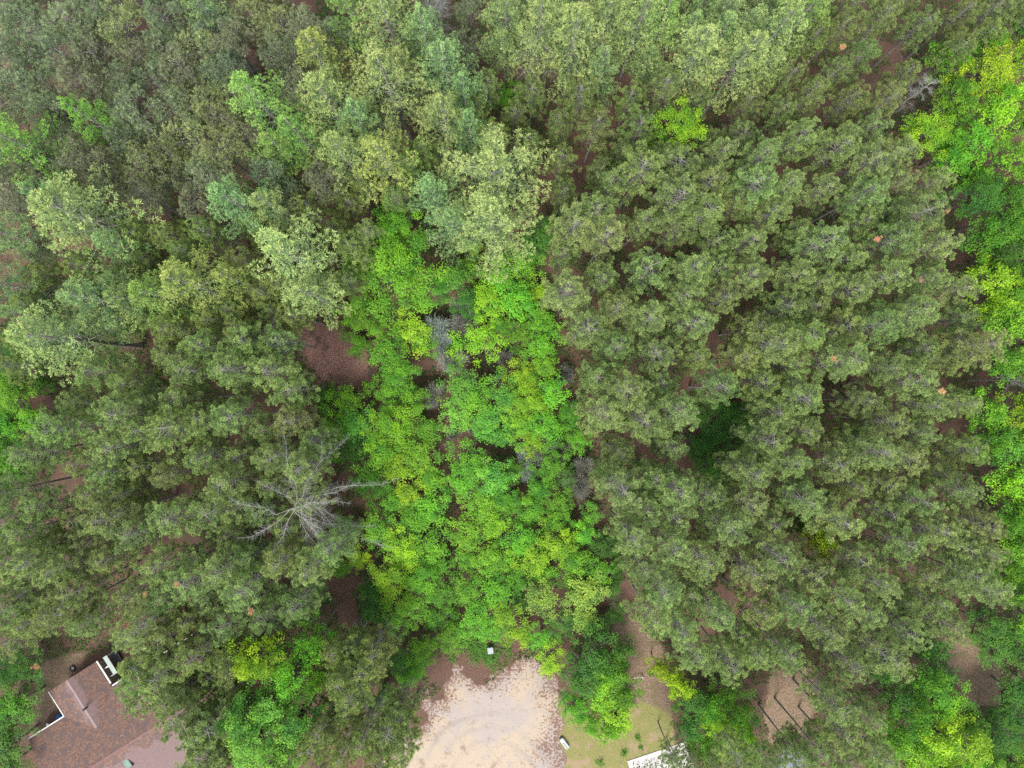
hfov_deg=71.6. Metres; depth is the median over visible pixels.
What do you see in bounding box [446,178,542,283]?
white pine
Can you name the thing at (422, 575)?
broadleaf tree
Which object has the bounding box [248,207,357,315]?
white pine
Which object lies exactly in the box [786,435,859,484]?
red pine
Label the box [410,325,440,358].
leafy sapling
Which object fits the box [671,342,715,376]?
red pine
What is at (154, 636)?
red pine
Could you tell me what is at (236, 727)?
broadleaf tree
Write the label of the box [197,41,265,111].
grey pine
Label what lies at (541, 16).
white pine
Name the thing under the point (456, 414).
leafy sapling
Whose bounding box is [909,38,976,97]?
broadleaf tree
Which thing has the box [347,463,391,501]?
broadleaf tree
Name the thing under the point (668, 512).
red pine
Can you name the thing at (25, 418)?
broadleaf tree
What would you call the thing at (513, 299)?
broadleaf tree
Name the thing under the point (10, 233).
white pine
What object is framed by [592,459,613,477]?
leafy sapling
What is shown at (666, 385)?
red pine
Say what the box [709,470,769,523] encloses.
red pine
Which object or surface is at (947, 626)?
red pine
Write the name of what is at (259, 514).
red pine
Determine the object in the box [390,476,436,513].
broadleaf tree
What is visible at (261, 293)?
red pine
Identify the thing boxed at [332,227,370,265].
red pine
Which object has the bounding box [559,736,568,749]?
cable pedestal
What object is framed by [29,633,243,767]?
house
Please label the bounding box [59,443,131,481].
red pine
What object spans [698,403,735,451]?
leafy sapling
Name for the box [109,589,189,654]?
red pine
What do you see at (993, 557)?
red pine
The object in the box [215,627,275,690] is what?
red pine
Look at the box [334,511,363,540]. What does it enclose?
leafy sapling
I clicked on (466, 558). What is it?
leafy sapling
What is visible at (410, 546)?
broadleaf tree
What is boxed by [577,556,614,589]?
leafy sapling
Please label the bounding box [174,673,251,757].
red pine
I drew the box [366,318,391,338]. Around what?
leafy sapling
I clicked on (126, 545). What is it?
red pine
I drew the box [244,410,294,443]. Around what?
red pine
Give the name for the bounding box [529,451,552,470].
bare shrub
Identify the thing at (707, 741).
broadleaf tree
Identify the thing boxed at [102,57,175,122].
grey pine
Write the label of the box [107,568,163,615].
red pine
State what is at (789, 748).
red pine
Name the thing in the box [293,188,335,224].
red pine
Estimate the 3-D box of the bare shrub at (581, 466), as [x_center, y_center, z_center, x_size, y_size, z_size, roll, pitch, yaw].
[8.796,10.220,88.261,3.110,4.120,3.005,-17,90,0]
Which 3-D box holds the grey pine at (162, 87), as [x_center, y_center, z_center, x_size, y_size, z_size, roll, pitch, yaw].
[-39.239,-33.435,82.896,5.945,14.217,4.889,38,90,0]
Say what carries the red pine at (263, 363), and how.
on the ground
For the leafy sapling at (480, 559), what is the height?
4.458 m
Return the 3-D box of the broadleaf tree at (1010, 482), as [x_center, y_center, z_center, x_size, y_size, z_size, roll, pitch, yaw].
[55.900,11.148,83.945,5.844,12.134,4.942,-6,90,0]
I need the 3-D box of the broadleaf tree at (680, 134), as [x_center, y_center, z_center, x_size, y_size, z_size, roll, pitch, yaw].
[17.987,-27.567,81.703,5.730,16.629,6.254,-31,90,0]
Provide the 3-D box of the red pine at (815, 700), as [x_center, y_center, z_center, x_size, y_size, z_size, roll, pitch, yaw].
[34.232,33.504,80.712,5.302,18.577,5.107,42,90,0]
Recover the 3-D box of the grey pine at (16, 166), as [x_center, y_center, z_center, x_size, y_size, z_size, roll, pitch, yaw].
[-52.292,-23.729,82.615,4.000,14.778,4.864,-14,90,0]
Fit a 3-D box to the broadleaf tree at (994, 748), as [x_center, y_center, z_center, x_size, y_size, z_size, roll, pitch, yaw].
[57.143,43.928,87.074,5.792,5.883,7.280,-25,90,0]
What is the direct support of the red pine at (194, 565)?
on the ground
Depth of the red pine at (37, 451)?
75.59 m
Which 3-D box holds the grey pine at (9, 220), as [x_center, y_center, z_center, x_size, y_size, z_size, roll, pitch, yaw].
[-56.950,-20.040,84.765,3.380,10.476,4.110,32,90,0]
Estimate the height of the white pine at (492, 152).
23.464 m
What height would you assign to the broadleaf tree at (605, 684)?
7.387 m
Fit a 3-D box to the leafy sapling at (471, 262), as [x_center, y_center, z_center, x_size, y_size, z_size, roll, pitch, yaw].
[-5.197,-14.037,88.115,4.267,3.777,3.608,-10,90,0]
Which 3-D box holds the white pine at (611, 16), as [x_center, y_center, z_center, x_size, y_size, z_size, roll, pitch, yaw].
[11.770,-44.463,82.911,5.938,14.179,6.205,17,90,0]
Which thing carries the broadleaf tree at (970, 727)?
on the ground
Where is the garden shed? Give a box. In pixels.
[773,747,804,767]
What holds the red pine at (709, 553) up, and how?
on the ground
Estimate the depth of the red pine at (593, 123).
76.97 m
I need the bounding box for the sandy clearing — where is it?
[382,655,567,767]
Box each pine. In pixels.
[0,0,68,60]
[0,0,99,82]
[0,34,76,103]
[0,59,89,129]
[0,83,71,141]
[0,111,104,195]
[0,146,77,197]
[0,167,46,221]
[0,195,60,225]
[0,211,83,264]
[0,250,27,272]
[0,263,88,316]
[0,292,106,344]
[0,327,77,355]
[0,351,70,389]
[0,466,84,512]
[0,495,75,543]
[0,508,93,556]
[0,535,81,581]
[0,536,103,588]
[0,571,88,629]
[0,608,71,663]
[1,435,110,474]
[3,282,143,394]
[3,563,95,613]
[6,589,97,638]
[8,147,100,196]
[9,39,70,89]
[9,288,97,324]
[10,174,80,211]
[14,175,130,237]
[15,65,103,125]
[15,482,97,523]
[16,228,79,271]
[18,260,80,296]
[21,82,116,149]
[25,163,172,288]
[27,0,85,30]
[27,399,141,449]
[28,157,93,195]
[29,108,113,165]
[29,577,127,636]
[30,273,105,316]
[30,518,116,560]
[30,533,135,589]
[34,24,113,90]
[40,0,138,77]
[40,556,144,615]
[47,136,138,193]
[51,97,118,145]
[52,0,119,34]
[53,54,143,124]
[54,382,125,419]
[55,514,142,560]
[56,263,163,344]
[57,93,150,159]
[58,246,123,284]
[58,500,127,538]
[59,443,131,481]
[63,594,135,637]
[68,29,151,100]
[68,344,161,396]
[68,474,152,510]
[74,277,117,307]
[76,0,150,56]
[76,145,160,197]
[76,484,177,539]
[82,78,121,110]
[83,424,185,471]
[83,452,175,493]
[85,534,164,573]
[86,381,165,433]
[89,167,172,216]
[91,227,177,268]
[93,473,174,510]
[96,0,180,77]
[99,495,193,554]
[100,261,162,304]
[101,277,191,326]
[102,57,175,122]
[102,120,174,174]
[104,84,189,151]
[106,360,178,408]
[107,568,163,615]
[108,36,164,84]
[108,303,162,338]
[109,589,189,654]
[112,136,194,198]
[112,214,187,255]
[113,625,205,705]
[117,617,200,689]
[118,112,183,162]
[120,411,188,450]
[120,451,190,481]
[120,671,171,719]
[124,172,195,219]
[127,260,218,332]
[129,58,184,107]
[129,377,198,414]
[131,249,178,281]
[132,534,217,590]
[134,308,195,339]
[136,625,221,703]
[137,401,222,463]
[140,0,215,73]
[140,26,204,87]
[143,560,205,619]
[144,133,213,181]
[144,310,219,346]
[144,488,213,539]
[144,600,204,659]
[145,87,217,146]
[147,161,208,204]
[147,217,209,253]
[147,649,223,721]
[148,452,216,490]
[150,338,201,369]
[154,669,214,744]
[156,41,228,110]
[157,243,252,330]
[158,378,235,421]
[160,0,218,37]
[160,112,228,169]
[160,549,243,605]
[161,348,237,394]
[163,236,222,267]
[168,69,241,139]
[168,584,236,640]
[169,650,225,704]
[170,614,245,682]
[173,23,240,93]
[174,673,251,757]
[174,736,232,767]
[176,184,237,226]
[176,484,256,537]
[176,672,228,721]
[177,326,243,370]
[177,531,245,570]
[179,691,255,767]
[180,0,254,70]
[181,147,245,198]
[181,435,251,474]
[182,396,254,437]
[183,215,243,250]
[185,679,255,749]
[188,0,254,74]
[190,97,258,155]
[190,575,236,615]
[191,304,235,337]
[192,123,263,184]
[196,634,254,693]
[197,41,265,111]
[198,533,276,590]
[199,587,271,647]
[202,460,272,508]
[204,724,245,767]
[205,172,290,251]
[205,220,252,259]
[206,348,277,395]
[207,13,274,92]
[208,395,281,441]
[210,68,270,131]
[210,619,275,677]
[211,258,279,311]
[211,750,245,767]
[213,509,268,548]
[214,293,267,323]
[214,481,276,530]
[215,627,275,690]
[217,555,290,618]
[220,111,275,166]
[222,242,281,284]
[222,313,274,347]
[223,319,276,360]
[224,435,274,471]
[224,725,268,767]
[225,69,318,164]
[225,153,268,189]
[228,428,396,577]
[229,0,287,68]
[230,534,279,578]
[234,197,278,241]
[239,716,290,767]
[242,583,303,637]
[243,492,289,529]
[244,275,291,312]
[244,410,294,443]
[245,346,310,392]
[248,151,303,200]
[248,183,316,243]
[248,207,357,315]
[249,434,303,476]
[255,0,314,71]
[255,29,311,102]
[256,467,300,499]
[257,300,292,327]
[257,529,319,581]
[259,130,315,186]
[259,320,315,361]
[260,319,313,364]
[261,265,306,306]
[261,716,312,767]
[262,368,323,411]
[267,172,310,216]
[269,502,316,544]
[270,63,323,128]
[271,402,322,443]
[274,570,331,627]
[275,298,326,332]
[276,112,337,179]
[281,441,335,485]
[284,1,330,74]
[284,264,352,330]
[285,473,337,515]
[286,537,339,587]
[289,52,338,110]
[289,707,343,767]
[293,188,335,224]
[294,25,363,111]
[294,64,388,162]
[298,418,344,461]
[301,159,346,207]
[303,694,349,750]
[307,263,337,294]
[311,15,356,85]
[311,127,390,210]
[313,515,363,567]
[319,612,360,668]
[320,217,357,257]
[322,698,368,767]
[325,630,370,701]
[326,0,381,69]
[326,686,365,732]
[329,667,381,717]
[330,613,372,668]
[332,186,369,223]
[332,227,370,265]
[334,265,368,299]
[337,94,395,165]
[340,626,386,693]
[345,34,377,72]
[346,166,382,207]
[346,688,383,760]
[348,0,435,88]
[348,38,440,146]
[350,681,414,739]
[352,126,419,203]
[352,217,388,250]
[354,249,381,279]
[355,614,401,678]
[361,702,405,767]
[368,111,409,161]
[368,685,416,756]
[377,692,423,767]
[379,668,421,734]
[381,179,417,225]
[395,147,429,188]
[398,1,457,93]
[406,169,467,231]
[409,82,435,125]
[409,133,442,175]
[411,37,487,126]
[414,0,446,33]
[414,89,478,170]
[425,202,488,268]
[432,121,556,252]
[432,138,466,173]
[443,26,488,82]
[443,70,492,140]
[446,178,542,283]
[449,0,485,45]
[450,107,486,164]
[465,94,491,147]
[470,67,503,118]
[475,116,510,169]
[477,0,537,75]
[479,0,510,27]
[480,29,525,81]
[499,97,530,145]
[507,0,573,87]
[509,127,543,174]
[511,74,548,129]
[513,0,538,19]
[524,0,613,105]
[528,0,576,29]
[534,0,576,57]
[539,268,590,323]
[543,143,581,184]
[545,107,575,153]
[545,197,597,258]
[545,233,582,278]
[548,175,579,214]
[556,73,601,135]
[562,298,613,354]
[565,190,625,238]
[567,0,601,12]
[570,384,625,436]
[573,0,634,68]
[573,104,613,162]
[575,211,626,270]
[576,45,620,115]
[576,257,619,297]
[576,357,619,397]
[583,152,618,195]
[588,0,632,30]
[588,164,633,213]
[588,456,643,516]
[589,366,654,422]
[591,327,634,368]
[598,288,639,334]
[601,433,635,469]
[603,510,654,557]
[606,135,635,172]
[607,0,669,79]
[611,77,646,135]
[613,102,656,163]
[614,139,665,208]
[614,247,670,303]
[614,539,660,585]
[618,482,665,527]
[619,297,666,343]
[619,578,671,639]
[620,394,668,446]
[622,44,662,93]
[624,207,663,248]
[626,331,682,378]
[628,456,670,497]
[629,552,684,609]
[632,0,672,36]
[635,0,686,72]
[636,140,673,186]
[637,516,694,570]
[639,61,682,130]
[640,169,702,232]
[640,366,681,400]
[640,458,697,511]
[644,498,697,537]
[647,208,694,251]
[647,389,699,436]
[648,0,692,26]
[649,141,704,201]
[649,427,688,461]
[650,22,727,109]
[654,600,698,651]
[655,275,707,320]
[657,722,684,767]
[658,7,708,72]
[659,251,715,300]
[660,301,719,350]
[665,620,715,676]
[666,566,706,612]
[666,737,689,767]
[670,191,724,246]
[670,528,729,587]
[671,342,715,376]
[673,159,731,218]
[680,82,711,125]
[680,733,702,767]
[681,471,729,514]
[683,0,726,32]
[686,125,725,168]
[686,357,740,409]
[686,577,735,631]
[689,135,739,182]
[690,9,742,77]
[691,224,739,264]
[692,28,772,116]
[693,272,744,318]
[694,0,745,42]
[694,247,736,289]
[695,495,753,547]
[696,620,748,688]
[698,738,722,767]
[709,186,751,228]
[709,252,773,300]
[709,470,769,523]
[710,721,761,767]
[711,604,758,651]
[712,338,760,378]
[712,446,773,492]
[713,117,762,166]
[713,539,779,594]
[717,224,767,269]
[718,6,765,63]
[718,306,775,347]
[719,162,784,221]
[721,0,758,18]
[721,84,765,134]
[722,576,783,630]
[724,0,807,88]
[724,134,782,189]
[724,315,801,372]
[727,405,792,462]
[727,621,778,671]
[730,364,782,400]
[732,519,805,581]
[733,194,792,240]
[734,43,786,105]
[736,495,792,541]
[738,389,795,436]
[739,607,811,676]
[742,276,810,326]
[743,168,805,217]
[743,565,820,632]
[747,0,790,44]
[749,739,786,767]
[750,255,816,298]
[751,442,811,482]
[752,91,797,138]
[752,363,823,422]
[754,473,828,521]
[755,59,809,113]
[755,348,810,385]
[757,703,818,767]
[759,215,814,254]
[759,540,838,606]
[760,310,828,356]
[762,0,830,66]
[767,74,830,134]
[768,116,823,165]
[769,220,849,274]
[771,406,823,444]
[772,589,854,652]
[773,697,836,767]
[775,265,843,302]
[776,286,831,329]
[777,172,843,220]
[777,650,861,726]
[782,491,865,544]
[783,331,872,384]
[784,0,834,28]
[786,18,831,68]
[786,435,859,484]
[790,562,865,623]
[792,120,863,181]
[792,678,863,758]
[797,237,868,278]
[797,706,869,767]
[798,4,865,73]
[798,55,853,108]
[798,623,875,684]
[801,530,881,582]
[803,300,867,349]
[805,80,870,136]
[805,266,875,311]
[805,464,873,500]
[806,175,890,224]
[808,0,875,55]
[812,134,906,200]
[814,382,883,419]
[814,415,869,458]
[815,205,883,247]
[815,424,904,470]
[815,547,902,608]
[816,38,881,97]
[816,667,887,735]
[817,605,916,682]
[822,109,894,162]
[822,697,900,767]
[824,299,903,352]
[827,255,915,307]
[829,462,906,500]
[832,399,912,446]
[833,582,888,631]
[834,0,903,65]
[834,217,922,272]
[835,485,908,531]
[838,80,907,135]
[838,192,912,234]
[839,164,920,213]
[840,294,941,339]
[841,591,934,652]
[842,347,911,385]
[845,191,952,245]
[847,516,929,568]
[848,353,940,406]
[849,133,922,184]
[859,577,923,621]
[861,58,922,109]
[861,223,964,272]
[862,415,942,452]
[864,0,920,39]
[864,435,928,482]
[865,390,955,426]
[869,329,943,365]
[869,497,970,550]
[869,548,949,591]
[870,478,948,520]
[872,3,942,67]
[873,166,958,211]
[873,260,954,298]
[878,571,957,622]
[885,442,957,488]
[885,591,972,647]
[887,465,985,512]
[888,513,991,566]
[888,540,996,601]
[890,341,971,377]
[891,272,984,313]
[894,303,983,339]
[898,27,977,94]
[898,383,983,417]
[899,328,1012,377]
[899,496,1008,543]
[903,428,989,469]
[905,0,982,59]
[908,524,1013,573]
[908,555,1015,609]
[931,17,1007,73]
[941,0,1022,48]
[965,0,1023,39]
[973,10,1023,60]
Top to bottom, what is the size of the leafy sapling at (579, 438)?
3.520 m
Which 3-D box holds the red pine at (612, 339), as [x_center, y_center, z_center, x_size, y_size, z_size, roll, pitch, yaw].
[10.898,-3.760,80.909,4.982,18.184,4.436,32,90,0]
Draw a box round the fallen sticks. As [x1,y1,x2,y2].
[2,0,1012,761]
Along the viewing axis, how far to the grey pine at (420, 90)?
80.55 m
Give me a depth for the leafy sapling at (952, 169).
87.03 m
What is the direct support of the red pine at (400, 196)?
on the ground
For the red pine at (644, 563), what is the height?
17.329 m
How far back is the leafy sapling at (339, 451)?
87.02 m
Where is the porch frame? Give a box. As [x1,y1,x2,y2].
[103,649,123,676]
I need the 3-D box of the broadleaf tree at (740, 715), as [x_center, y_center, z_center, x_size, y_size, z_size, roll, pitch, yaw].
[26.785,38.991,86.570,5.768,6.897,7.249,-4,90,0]
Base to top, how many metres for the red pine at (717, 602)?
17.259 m
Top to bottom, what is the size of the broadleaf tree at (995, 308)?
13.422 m
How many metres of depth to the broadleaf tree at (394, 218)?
78.80 m
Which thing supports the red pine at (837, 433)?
on the ground
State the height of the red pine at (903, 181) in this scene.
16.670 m
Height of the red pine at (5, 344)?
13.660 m
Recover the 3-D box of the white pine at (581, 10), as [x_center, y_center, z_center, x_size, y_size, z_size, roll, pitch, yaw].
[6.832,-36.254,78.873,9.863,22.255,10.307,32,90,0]
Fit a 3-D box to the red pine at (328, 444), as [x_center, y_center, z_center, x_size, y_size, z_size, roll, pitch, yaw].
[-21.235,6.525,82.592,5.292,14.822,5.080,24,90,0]
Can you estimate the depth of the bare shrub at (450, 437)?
88.27 m
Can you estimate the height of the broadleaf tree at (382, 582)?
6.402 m
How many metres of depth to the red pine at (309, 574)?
74.26 m
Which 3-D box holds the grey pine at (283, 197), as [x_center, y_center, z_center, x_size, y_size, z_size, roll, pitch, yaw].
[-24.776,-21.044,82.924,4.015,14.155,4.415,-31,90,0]
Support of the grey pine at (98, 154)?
on the ground
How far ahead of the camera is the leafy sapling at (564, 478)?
87.01 m
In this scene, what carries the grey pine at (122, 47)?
on the ground
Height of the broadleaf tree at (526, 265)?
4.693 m
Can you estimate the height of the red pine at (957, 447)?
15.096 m
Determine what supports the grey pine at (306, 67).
on the ground
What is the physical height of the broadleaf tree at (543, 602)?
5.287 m
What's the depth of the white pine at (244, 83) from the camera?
74.36 m
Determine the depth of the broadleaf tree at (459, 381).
85.44 m
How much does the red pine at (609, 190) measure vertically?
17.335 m
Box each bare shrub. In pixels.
[417,313,453,343]
[419,381,445,408]
[432,347,469,374]
[433,331,456,356]
[445,427,462,441]
[447,311,478,340]
[450,297,473,319]
[464,418,475,435]
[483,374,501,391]
[496,350,513,365]
[515,446,536,462]
[518,461,537,482]
[528,431,556,461]
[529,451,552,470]
[548,442,570,463]
[558,364,575,386]
[561,467,593,503]
[572,456,594,477]
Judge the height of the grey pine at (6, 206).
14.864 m
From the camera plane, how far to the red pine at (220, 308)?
78.14 m
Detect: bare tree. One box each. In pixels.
[134,189,188,218]
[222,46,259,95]
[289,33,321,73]
[417,0,453,60]
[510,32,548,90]
[534,44,557,95]
[879,73,940,120]
[968,371,1023,393]
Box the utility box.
[487,644,493,653]
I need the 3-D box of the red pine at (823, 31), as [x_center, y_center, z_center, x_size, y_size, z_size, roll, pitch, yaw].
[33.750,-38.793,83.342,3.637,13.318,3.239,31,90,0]
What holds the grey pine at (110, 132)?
on the ground
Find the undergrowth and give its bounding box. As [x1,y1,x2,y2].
[0,0,1023,767]
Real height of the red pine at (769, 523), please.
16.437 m
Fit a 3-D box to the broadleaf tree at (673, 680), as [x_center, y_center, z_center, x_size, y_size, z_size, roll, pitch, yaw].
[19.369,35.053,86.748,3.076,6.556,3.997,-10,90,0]
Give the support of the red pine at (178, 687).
on the ground
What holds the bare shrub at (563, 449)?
on the ground
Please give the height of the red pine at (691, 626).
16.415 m
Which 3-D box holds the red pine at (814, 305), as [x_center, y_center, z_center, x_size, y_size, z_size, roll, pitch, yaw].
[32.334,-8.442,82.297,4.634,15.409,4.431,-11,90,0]
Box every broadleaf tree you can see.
[0,323,33,364]
[0,354,46,398]
[0,362,52,418]
[0,400,39,440]
[0,426,32,472]
[0,440,44,490]
[0,472,29,492]
[0,644,47,697]
[0,681,45,726]
[0,692,40,738]
[0,722,41,767]
[0,747,37,767]
[7,645,48,684]
[10,402,64,441]
[24,341,69,379]
[31,365,72,396]
[205,685,237,721]
[209,659,280,735]
[221,660,291,739]
[223,607,304,683]
[224,691,301,767]
[225,613,292,680]
[240,669,303,741]
[241,649,317,727]
[253,693,318,767]
[263,626,329,707]
[269,669,328,750]
[289,602,340,660]
[298,655,338,699]
[337,403,387,450]
[340,217,466,331]
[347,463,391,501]
[351,432,405,471]
[355,390,423,451]
[358,509,404,557]
[366,547,418,610]
[367,323,408,373]
[370,348,421,404]
[371,196,422,247]
[377,443,427,481]
[377,582,437,633]
[380,515,423,572]
[388,305,434,359]
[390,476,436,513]
[393,415,443,478]
[396,503,438,545]
[405,546,448,604]
[408,515,458,571]
[409,480,451,524]
[429,258,475,305]
[433,363,483,406]
[440,458,488,509]
[442,435,490,485]
[449,511,493,550]
[449,573,496,609]
[451,373,503,438]
[455,469,509,528]
[456,594,501,641]
[462,453,519,500]
[467,254,524,292]
[470,565,514,608]
[472,279,509,325]
[477,495,516,542]
[484,528,518,580]
[485,280,538,324]
[485,366,524,417]
[488,597,530,639]
[496,309,552,354]
[497,524,541,565]
[500,369,548,427]
[501,239,549,294]
[504,531,560,579]
[520,213,567,259]
[522,401,565,452]
[522,576,570,621]
[532,373,572,418]
[538,516,579,568]
[554,544,607,579]
[555,684,592,726]
[558,659,604,700]
[562,619,619,689]
[564,568,611,611]
[574,680,622,728]
[575,701,600,737]
[582,665,620,692]
[591,644,630,705]
[591,686,633,742]
[597,713,625,746]
[607,676,644,710]
[611,633,639,670]
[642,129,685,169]
[643,96,708,150]
[644,652,670,681]
[661,658,685,694]
[668,672,697,705]
[669,687,718,726]
[669,706,708,742]
[683,721,724,763]
[692,687,734,724]
[697,701,750,761]
[706,677,740,713]
[718,678,761,732]
[729,713,757,747]
[729,736,767,764]
[783,511,814,535]
[787,523,842,561]
[851,734,914,767]
[855,663,918,722]
[858,648,902,685]
[862,677,938,748]
[866,722,927,761]
[878,106,958,162]
[879,716,960,767]
[885,647,954,706]
[895,699,965,761]
[898,669,973,725]
[899,40,968,91]
[901,141,971,186]
[903,75,977,127]
[906,624,954,665]
[907,125,972,166]
[907,647,960,692]
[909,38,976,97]
[910,741,969,767]
[915,699,993,767]
[918,108,997,171]
[927,170,1004,222]
[931,39,1018,108]
[931,213,1012,268]
[932,91,987,134]
[936,154,995,200]
[937,23,1010,81]
[937,417,1014,466]
[937,725,989,767]
[940,384,1009,436]
[944,250,1017,317]
[947,244,1019,278]
[948,289,1023,328]
[950,93,1022,143]
[953,79,1023,130]
[953,702,990,746]
[955,128,1023,196]
[955,179,1023,247]
[955,461,1023,506]
[955,600,1007,647]
[956,300,1023,354]
[958,712,1023,759]
[959,419,1023,469]
[960,262,1023,323]
[960,500,1023,537]
[962,745,1006,767]
[964,390,1023,429]
[965,570,1023,609]
[967,518,1023,571]
[968,225,1023,272]
[968,451,1023,489]
[968,632,1019,669]
[970,170,1023,209]
[972,426,1023,454]
[973,586,1023,628]
[973,716,1011,765]
[974,32,1023,86]
[974,101,1023,146]
[974,484,1023,534]
[974,511,1023,542]
[975,11,1023,62]
[975,67,1023,122]
[975,329,1023,387]
[975,558,1023,592]
[976,258,1023,297]
[976,693,1023,762]
[977,333,1023,368]
[978,298,1021,337]
[978,546,1023,596]
[982,197,1022,241]
[985,469,1023,510]
[988,533,1023,567]
[990,669,1023,716]
[992,390,1023,428]
[995,729,1023,767]
[1000,633,1023,672]
[1002,613,1023,655]
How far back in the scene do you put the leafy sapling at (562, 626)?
86.65 m
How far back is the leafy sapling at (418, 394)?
86.35 m
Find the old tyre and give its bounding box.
[69,665,75,671]
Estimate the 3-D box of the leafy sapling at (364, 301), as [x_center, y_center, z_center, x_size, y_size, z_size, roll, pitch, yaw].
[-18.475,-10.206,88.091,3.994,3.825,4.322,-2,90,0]
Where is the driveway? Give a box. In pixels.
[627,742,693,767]
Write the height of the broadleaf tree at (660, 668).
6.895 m
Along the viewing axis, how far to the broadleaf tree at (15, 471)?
84.48 m
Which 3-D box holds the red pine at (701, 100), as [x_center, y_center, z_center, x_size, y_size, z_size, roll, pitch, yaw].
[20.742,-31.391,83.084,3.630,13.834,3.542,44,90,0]
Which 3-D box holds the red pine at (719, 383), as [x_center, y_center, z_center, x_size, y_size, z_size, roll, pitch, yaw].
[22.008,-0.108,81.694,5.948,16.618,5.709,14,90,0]
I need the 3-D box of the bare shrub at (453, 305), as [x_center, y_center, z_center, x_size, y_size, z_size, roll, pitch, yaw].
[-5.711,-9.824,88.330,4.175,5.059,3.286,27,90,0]
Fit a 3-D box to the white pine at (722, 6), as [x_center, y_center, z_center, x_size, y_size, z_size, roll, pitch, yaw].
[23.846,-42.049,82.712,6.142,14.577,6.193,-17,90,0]
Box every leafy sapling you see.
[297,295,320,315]
[311,385,336,410]
[313,399,340,419]
[318,382,364,420]
[318,408,343,434]
[320,420,338,451]
[323,554,354,577]
[325,443,344,463]
[333,302,359,329]
[333,420,363,455]
[334,436,370,472]
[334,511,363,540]
[338,328,373,362]
[341,299,387,333]
[345,534,374,575]
[346,285,375,317]
[356,572,385,616]
[359,598,387,625]
[360,374,404,411]
[365,481,410,518]
[365,690,382,709]
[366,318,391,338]
[373,682,398,707]
[383,607,409,641]
[383,647,417,676]
[394,652,416,688]
[397,654,426,681]
[398,385,443,416]
[400,634,438,675]
[408,416,442,445]
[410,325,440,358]
[416,461,450,498]
[418,270,456,309]
[420,602,459,634]
[422,554,451,580]
[425,565,463,616]
[431,622,474,657]
[436,603,462,635]
[437,394,473,436]
[443,312,508,367]
[445,335,469,355]
[447,287,488,321]
[448,547,477,577]
[454,254,487,283]
[454,538,501,579]
[456,242,482,260]
[464,403,510,444]
[471,275,504,295]
[479,613,510,644]
[483,472,519,515]
[486,422,519,448]
[488,311,514,340]
[490,77,522,111]
[495,456,526,486]
[497,353,541,389]
[498,407,538,452]
[498,488,532,527]
[498,623,536,651]
[500,559,532,596]
[504,491,551,521]
[509,508,538,534]
[510,585,536,614]
[511,235,549,268]
[511,419,549,460]
[515,300,556,342]
[517,272,556,313]
[518,320,568,366]
[519,343,560,381]
[527,445,571,482]
[527,462,555,507]
[527,563,566,588]
[527,619,564,654]
[534,638,570,679]
[538,503,578,533]
[547,428,566,454]
[547,482,574,517]
[547,607,584,640]
[549,463,578,489]
[552,206,575,233]
[552,565,584,594]
[555,400,582,432]
[557,420,593,457]
[559,517,600,546]
[560,589,599,634]
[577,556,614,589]
[577,580,601,602]
[579,500,604,526]
[582,614,615,642]
[587,527,615,563]
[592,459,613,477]
[599,566,623,600]
[602,534,620,559]
[605,601,625,623]
[610,553,630,582]
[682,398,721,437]
[687,433,714,462]
[690,448,722,486]
[692,685,714,706]
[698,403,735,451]
[708,462,743,487]
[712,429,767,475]
[715,399,741,431]
[720,401,759,442]
[738,413,760,448]
[740,439,763,465]
[932,157,970,176]
[944,167,972,189]
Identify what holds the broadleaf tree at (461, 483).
on the ground
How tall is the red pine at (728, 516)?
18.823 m
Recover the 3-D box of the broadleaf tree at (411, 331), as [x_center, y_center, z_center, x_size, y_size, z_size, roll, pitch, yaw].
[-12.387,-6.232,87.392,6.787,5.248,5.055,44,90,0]
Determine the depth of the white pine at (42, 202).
75.22 m
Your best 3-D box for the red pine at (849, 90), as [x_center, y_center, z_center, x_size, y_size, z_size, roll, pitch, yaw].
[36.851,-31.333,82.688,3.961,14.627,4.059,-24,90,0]
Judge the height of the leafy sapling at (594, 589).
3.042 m
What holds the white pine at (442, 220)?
on the ground
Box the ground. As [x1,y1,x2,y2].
[0,0,1023,767]
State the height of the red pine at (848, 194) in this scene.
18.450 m
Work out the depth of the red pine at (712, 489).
77.13 m
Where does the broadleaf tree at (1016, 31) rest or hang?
on the ground
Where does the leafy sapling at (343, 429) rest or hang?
on the ground
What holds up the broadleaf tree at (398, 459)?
on the ground
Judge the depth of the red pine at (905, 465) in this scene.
76.31 m
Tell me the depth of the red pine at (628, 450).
77.67 m
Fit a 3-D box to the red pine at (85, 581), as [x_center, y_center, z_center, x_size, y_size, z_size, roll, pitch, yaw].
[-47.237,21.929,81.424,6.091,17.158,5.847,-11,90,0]
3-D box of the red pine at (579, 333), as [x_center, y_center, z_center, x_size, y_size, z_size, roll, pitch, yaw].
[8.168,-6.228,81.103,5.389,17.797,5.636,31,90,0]
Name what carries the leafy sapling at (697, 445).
on the ground
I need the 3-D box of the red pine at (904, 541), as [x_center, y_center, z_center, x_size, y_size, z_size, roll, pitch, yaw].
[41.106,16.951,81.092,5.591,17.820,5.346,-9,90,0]
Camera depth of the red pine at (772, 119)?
79.82 m
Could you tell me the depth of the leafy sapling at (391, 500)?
86.43 m
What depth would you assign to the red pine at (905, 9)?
81.57 m
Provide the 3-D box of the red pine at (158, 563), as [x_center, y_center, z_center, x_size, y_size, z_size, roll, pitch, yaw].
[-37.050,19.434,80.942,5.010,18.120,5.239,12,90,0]
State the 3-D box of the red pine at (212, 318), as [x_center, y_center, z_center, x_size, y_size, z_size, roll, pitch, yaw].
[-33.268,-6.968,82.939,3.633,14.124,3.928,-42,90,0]
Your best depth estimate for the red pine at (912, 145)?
77.09 m

